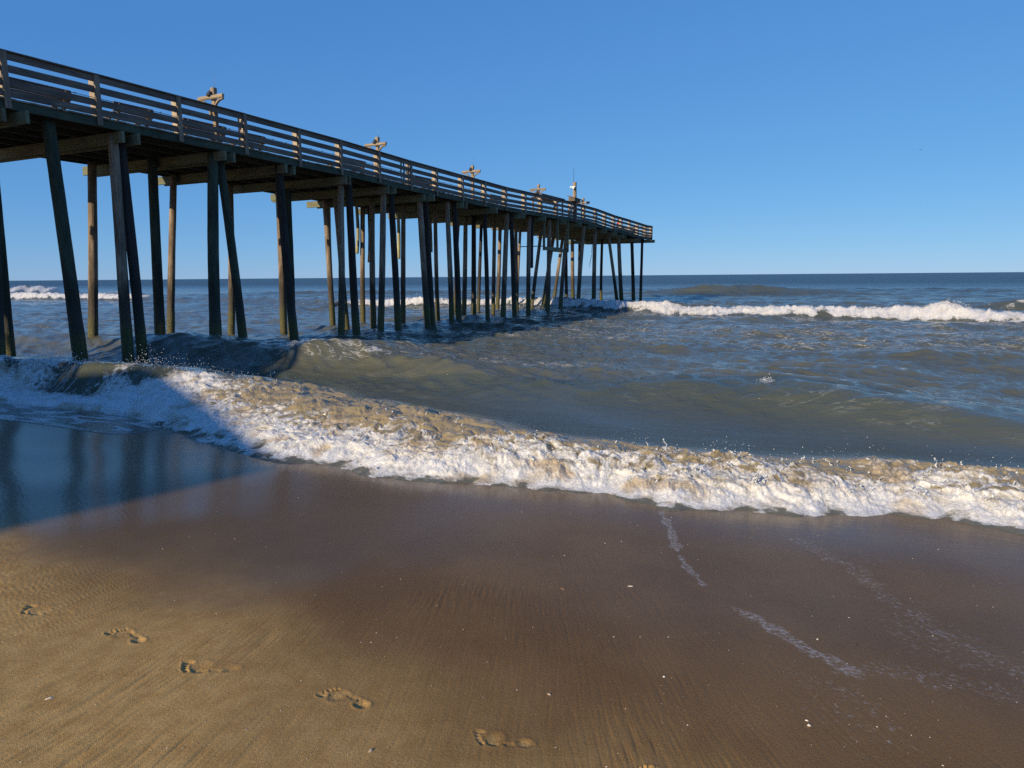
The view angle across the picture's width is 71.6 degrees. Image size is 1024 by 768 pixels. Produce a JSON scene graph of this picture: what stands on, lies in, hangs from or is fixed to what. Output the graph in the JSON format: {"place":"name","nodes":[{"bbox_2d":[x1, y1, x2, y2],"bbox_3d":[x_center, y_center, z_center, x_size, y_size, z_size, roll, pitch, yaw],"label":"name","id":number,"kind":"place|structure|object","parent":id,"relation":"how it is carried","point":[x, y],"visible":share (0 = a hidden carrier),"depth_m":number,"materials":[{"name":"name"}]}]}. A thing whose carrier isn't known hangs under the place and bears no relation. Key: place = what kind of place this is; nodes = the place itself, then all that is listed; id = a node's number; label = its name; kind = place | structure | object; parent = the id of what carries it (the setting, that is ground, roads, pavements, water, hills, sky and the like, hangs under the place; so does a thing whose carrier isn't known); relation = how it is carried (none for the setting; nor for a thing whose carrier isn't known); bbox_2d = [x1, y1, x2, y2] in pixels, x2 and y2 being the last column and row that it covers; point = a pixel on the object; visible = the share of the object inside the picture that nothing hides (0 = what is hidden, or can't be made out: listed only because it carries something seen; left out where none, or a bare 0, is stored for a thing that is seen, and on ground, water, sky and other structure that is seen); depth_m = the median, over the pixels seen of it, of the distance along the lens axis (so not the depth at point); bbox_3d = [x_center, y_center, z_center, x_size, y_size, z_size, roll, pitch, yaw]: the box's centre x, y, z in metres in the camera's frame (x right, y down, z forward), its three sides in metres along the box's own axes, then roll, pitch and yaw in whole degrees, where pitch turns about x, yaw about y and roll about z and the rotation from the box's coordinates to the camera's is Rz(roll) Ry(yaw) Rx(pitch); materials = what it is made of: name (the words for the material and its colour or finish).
{"place":"outdoors","nodes":[
{"label":"outdoors","id":0,"kind":"place"},
{"bbox_2d":[0,420,1023,767],"bbox_3d":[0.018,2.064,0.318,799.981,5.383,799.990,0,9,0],"label":"beach","id":1,"kind":"structure","parent":0,"point":[450,594],"depth_m":3.88,"materials":[{"name":"brown sand"}]},
{"bbox_2d":[2,517,1016,766],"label":"shell grit","id":2,"kind":"object","parent":1,"relation":"on","point":[564,555],"visible":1,"depth_m":3.28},
{"bbox_2d":[0,272,1023,535],"bbox_3d":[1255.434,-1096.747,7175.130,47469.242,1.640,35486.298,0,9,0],"label":"sea","id":3,"kind":"structure","parent":0,"point":[842,392],"depth_m":17.41,"materials":[{"name":"liquid"}]},
{"bbox_2d":[0,48,654,361],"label":"pier","id":4,"kind":"structure","parent":3,"relation":"in","point":[97,143],"depth_m":24.53,"materials":[{"name":"brown wood"}]},
{"bbox_2d":[9,77,70,109],"bbox_3d":[-11.752,-6.990,17.372,0.632,0.663,1.707,4,10,26],"label":"bench","id":5,"kind":"object","parent":4,"relation":"on","point":[38,94],"visible":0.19,"depth_m":17.36,"materials":[{"name":"brown wood"}]},
{"bbox_2d":[105,101,152,126],"bbox_3d":[-10.619,-7.348,19.685,0.632,0.670,1.203,4,10,26],"label":"bench","id":6,"kind":"object","parent":4,"relation":"on","point":[147,118],"visible":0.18,"depth_m":19.54,"materials":[{"name":"brown wood"}]},
{"bbox_2d":[183,117,225,141],"bbox_3d":[-9.573,-7.670,21.821,0.632,0.669,1.604,4,10,26],"label":"bench","id":7,"kind":"object","parent":4,"relation":"on","point":[188,127],"visible":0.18,"depth_m":21.60,"materials":[{"name":"brown wood"}]},
{"bbox_2d":[197,79,223,141],"bbox_3d":[-9.111,-8.374,21.617,1.040,2.087,0.316,4,10,26],"label":"light post","id":8,"kind":"object","parent":4,"relation":"on","point":[212,95],"visible":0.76,"depth_m":21.56,"materials":[{"name":"brown wood"}]},
{"bbox_2d":[232,133,264,150],"bbox_3d":[-8.746,-7.911,23.513,0.632,0.666,1.104,4,10,26],"label":"bench","id":9,"kind":"object","parent":4,"relation":"on","point":[254,141],"visible":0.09,"depth_m":23.54,"materials":[{"name":"brown wood"}]},
{"bbox_2d":[328,157,365,171],"bbox_3d":[-6.523,-8.555,28.060,0.632,0.667,1.807,4,10,26],"label":"bench","id":10,"kind":"object","parent":4,"relation":"on","point":[352,164],"visible":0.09,"depth_m":28.14,"materials":[{"name":"brown wood"}]},
{"bbox_2d":[365,137,386,150],"bbox_3d":[-5.521,-9.412,28.961,1.040,2.116,0.316,4,10,26],"label":"light post","id":11,"kind":"object","parent":4,"relation":"on","point":[376,142],"visible":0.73,"depth_m":28.85,"materials":[{"name":"brown wood"}]},
{"bbox_2d":[404,175,431,187],"bbox_3d":[-4.300,-9.155,32.612,0.632,0.668,1.803,4,10,26],"label":"bench","id":12,"kind":"object","parent":4,"relation":"on","point":[422,182],"visible":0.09,"depth_m":32.58,"materials":[{"name":"brown wood"}]},
{"bbox_2d":[462,165,480,198],"bbox_3d":[-2.043,-10.415,36.074,1.040,2.166,0.316,4,10,26],"label":"light post","id":13,"kind":"object","parent":4,"relation":"on","point":[471,170],"visible":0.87,"depth_m":36.01,"materials":[{"name":"brown wood"}]},
{"bbox_2d":[530,184,545,211],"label":"light post","id":14,"kind":"object","parent":4,"relation":"on","point":[538,188],"visible":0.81,"depth_m":43.42,"materials":[{"name":"brown wood"}]},
{"bbox_2d":[519,220,568,252],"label":"work platform","id":15,"kind":"structure","parent":4,"relation":"hanging from","point":[555,249],"depth_m":45.81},
{"bbox_2d":[530,193,564,212],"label":"cleaning table","id":16,"kind":"object","parent":4,"relation":"on","point":[547,200],"visible":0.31,"depth_m":45.82,"materials":[{"name":"brown wood"}]},
{"bbox_2d":[570,182,576,197],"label":"camera mast","id":17,"kind":"object","parent":4,"relation":"on","point":[574,187],"visible":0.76,"depth_m":48.94,"materials":[{"name":"brown wood"}]},
{"bbox_2d":[567,195,581,221],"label":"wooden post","id":18,"kind":"object","parent":4,"relation":"on","point":[575,200],"visible":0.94,"depth_m":47.70,"materials":[{"name":"brown wood"}]},
{"bbox_2d":[579,198,589,204],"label":"light post","id":19,"kind":"object","parent":4,"relation":"on","point":[583,202],"visible":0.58,"depth_m":50.43,"materials":[{"name":"brown wood"}]},
{"bbox_2d":[0,296,1018,498],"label":"spray","id":20,"kind":"object","parent":3,"relation":"on","point":[727,462],"visible":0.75,"depth_m":7.84,"materials":[{"name":"white liquid"}]},
{"bbox_2d":[0,355,1023,529],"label":"surf foam","id":21,"kind":"object","parent":3,"relation":"on","point":[485,460],"visible":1,"depth_m":7.38,"materials":[{"name":"liquid"}]},
{"bbox_2d":[10,285,1023,321],"bbox_3d":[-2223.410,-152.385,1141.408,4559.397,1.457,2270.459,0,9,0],"label":"breaker foam","id":22,"kind":"object","parent":3,"relation":"on","point":[945,310],"visible":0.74,"depth_m":38.92,"materials":[{"name":"liquid"}]},
{"bbox_2d":[0,0,1023,280],"label":"sky","id":23,"kind":"structure","parent":0,"point":[750,136],"materials":[{"name":"blue"}]}
]}

